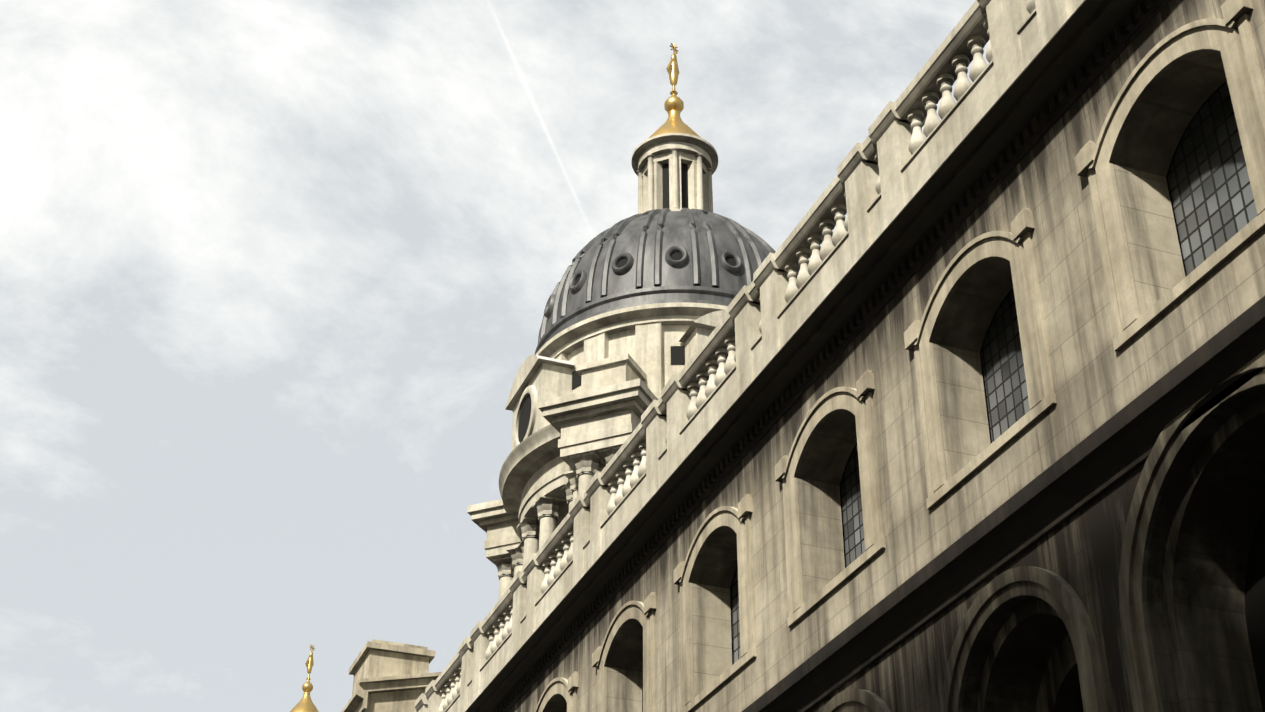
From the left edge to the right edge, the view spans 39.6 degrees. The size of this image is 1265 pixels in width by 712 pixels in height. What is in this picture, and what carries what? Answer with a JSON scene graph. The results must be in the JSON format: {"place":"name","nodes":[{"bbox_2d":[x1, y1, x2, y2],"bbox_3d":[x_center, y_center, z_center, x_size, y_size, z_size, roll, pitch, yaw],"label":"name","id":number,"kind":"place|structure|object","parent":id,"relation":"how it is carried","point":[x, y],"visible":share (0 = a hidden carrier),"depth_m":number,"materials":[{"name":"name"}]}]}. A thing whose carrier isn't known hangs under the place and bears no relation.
{"place":"outdoors","nodes":[
{"label":"outdoors","id":0,"kind":"place"},
{"bbox_2d":[341,639,441,711],"bbox_3d":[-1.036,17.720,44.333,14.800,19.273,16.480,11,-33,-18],"label":"pavilion","id":1,"kind":"structure","parent":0,"point":[392,676],"depth_m":44.56,"materials":[{"name":"beige stone"}]},
{"bbox_2d":[0,0,988,711],"label":"sky","id":2,"kind":"structure","parent":0,"point":[278,278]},
{"bbox_2d":[518,163,736,442],"bbox_3d":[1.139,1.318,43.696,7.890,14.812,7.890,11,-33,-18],"label":"windows","id":3,"kind":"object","parent":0,"point":[677,355],"visible":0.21,"depth_m":42.19,"materials":[{"name":"black glass"}]},
{"label":"ground","id":4,"kind":"structure","parent":0,"visible":0},
{"bbox_2d":[467,151,727,563],"bbox_3d":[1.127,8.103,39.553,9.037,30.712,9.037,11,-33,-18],"label":"tower masonry","id":5,"kind":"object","parent":4,"relation":"on","point":[606,407],"visible":0.21,"depth_m":40.27,"materials":[{"name":"beige stone"}]},
{"bbox_2d":[492,133,727,599],"bbox_3d":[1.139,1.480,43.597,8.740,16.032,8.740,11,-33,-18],"label":"dome tower columns","id":6,"kind":"structure","parent":5,"relation":"attached to","point":[542,485],"depth_m":41.02,"materials":[{"name":"beige stone"}]},
{"bbox_2d":[534,208,775,354],"bbox_3d":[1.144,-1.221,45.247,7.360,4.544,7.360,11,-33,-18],"label":"dome","id":7,"kind":"structure","parent":5,"relation":"attached to","point":[646,244],"depth_m":42.34,"materials":[{"name":"grey metal"}]},
{"bbox_2d":[648,43,700,138],"bbox_3d":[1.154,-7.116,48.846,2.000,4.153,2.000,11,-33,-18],"label":"gilded finial","id":8,"kind":"object","parent":5,"relation":"on","point":[674,108],"visible":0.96,"depth_m":48.50,"materials":[{"name":"gold metal"}]},
{"bbox_2d":[508,0,1264,711],"bbox_3d":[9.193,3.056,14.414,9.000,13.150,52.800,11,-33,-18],"label":"facade wall","id":9,"kind":"structure","parent":4,"relation":"on","point":[1212,502],"depth_m":17.46,"materials":[{"name":"beige stone"}]},
{"bbox_2d":[465,0,1169,711],"bbox_3d":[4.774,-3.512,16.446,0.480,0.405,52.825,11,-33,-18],"label":"cornice","id":10,"kind":"structure","parent":9,"relation":"attached to","point":[1073,60],"depth_m":21.09,"materials":[{"name":"beige stone"}]},
{"bbox_2d":[415,0,1083,711],"bbox_3d":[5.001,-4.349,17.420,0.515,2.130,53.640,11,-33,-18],"label":"balustrade rail","id":11,"kind":"object","parent":10,"relation":"on","point":[669,432],"visible":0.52,"depth_m":24.02,"materials":[{"name":"beige stone"}]},
{"bbox_2d":[438,0,1035,711],"bbox_3d":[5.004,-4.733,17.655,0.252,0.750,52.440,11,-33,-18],"label":"balusters","id":12,"kind":"object","parent":11,"relation":"on","point":[720,368],"visible":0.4,"depth_m":23.80,"materials":[{"name":"beige stone"}]},
{"bbox_2d":[535,0,1264,711],"bbox_3d":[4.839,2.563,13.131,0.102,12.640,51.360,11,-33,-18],"label":"window surrounds","id":13,"kind":"object","parent":9,"relation":"attached to","point":[1095,162],"visible":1,"depth_m":17.23,"materials":[{"name":"beige stone"}]},
{"bbox_2d":[642,109,1264,711],"bbox_3d":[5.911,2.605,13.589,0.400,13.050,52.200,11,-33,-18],"label":"dark interior","id":14,"kind":"object","parent":9,"relation":"attached to","point":[1256,597],"visible":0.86,"depth_m":15.09,"materials":[{"name":"black"}]},
{"bbox_2d":[731,83,1256,662],"bbox_3d":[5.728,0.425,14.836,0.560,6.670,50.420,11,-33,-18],"label":"window panes","id":15,"kind":"structure","parent":9,"relation":"attached to","point":[1211,195],"depth_m":16.63,"materials":[{"name":"grey glass"}]},
{"bbox_2d":[742,296,1264,711],"bbox_3d":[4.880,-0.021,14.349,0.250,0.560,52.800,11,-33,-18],"label":"string course","id":16,"kind":"object","parent":9,"relation":"attached to","point":[1116,448],"visible":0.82,"depth_m":16.68,"materials":[{"name":"beige stone"}]},
{"bbox_2d":[1003,81,1226,299],"bbox_3d":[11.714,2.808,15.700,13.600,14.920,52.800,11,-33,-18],"label":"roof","id":17,"kind":"structure","parent":4,"relation":"on","point":[1211,95],"depth_m":17.77,"materials":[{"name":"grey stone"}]},
{"bbox_3d":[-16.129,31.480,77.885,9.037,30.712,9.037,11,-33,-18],"label":"stone dome tower","id":18,"kind":"structure","parent":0},
{"bbox_3d":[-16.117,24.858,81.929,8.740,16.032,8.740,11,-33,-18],"label":"twin domed tower columns","id":19,"kind":"object","parent":18,"relation":"on","visible":0},
{"bbox_2d":[290,645,318,711],"bbox_3d":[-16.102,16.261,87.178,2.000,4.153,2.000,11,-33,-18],"label":"gilded finial","id":20,"kind":"object","parent":19,"relation":"on","point":[305,703],"visible":1,"depth_m":86.67,"materials":[{"name":"gold metal"}]}
]}

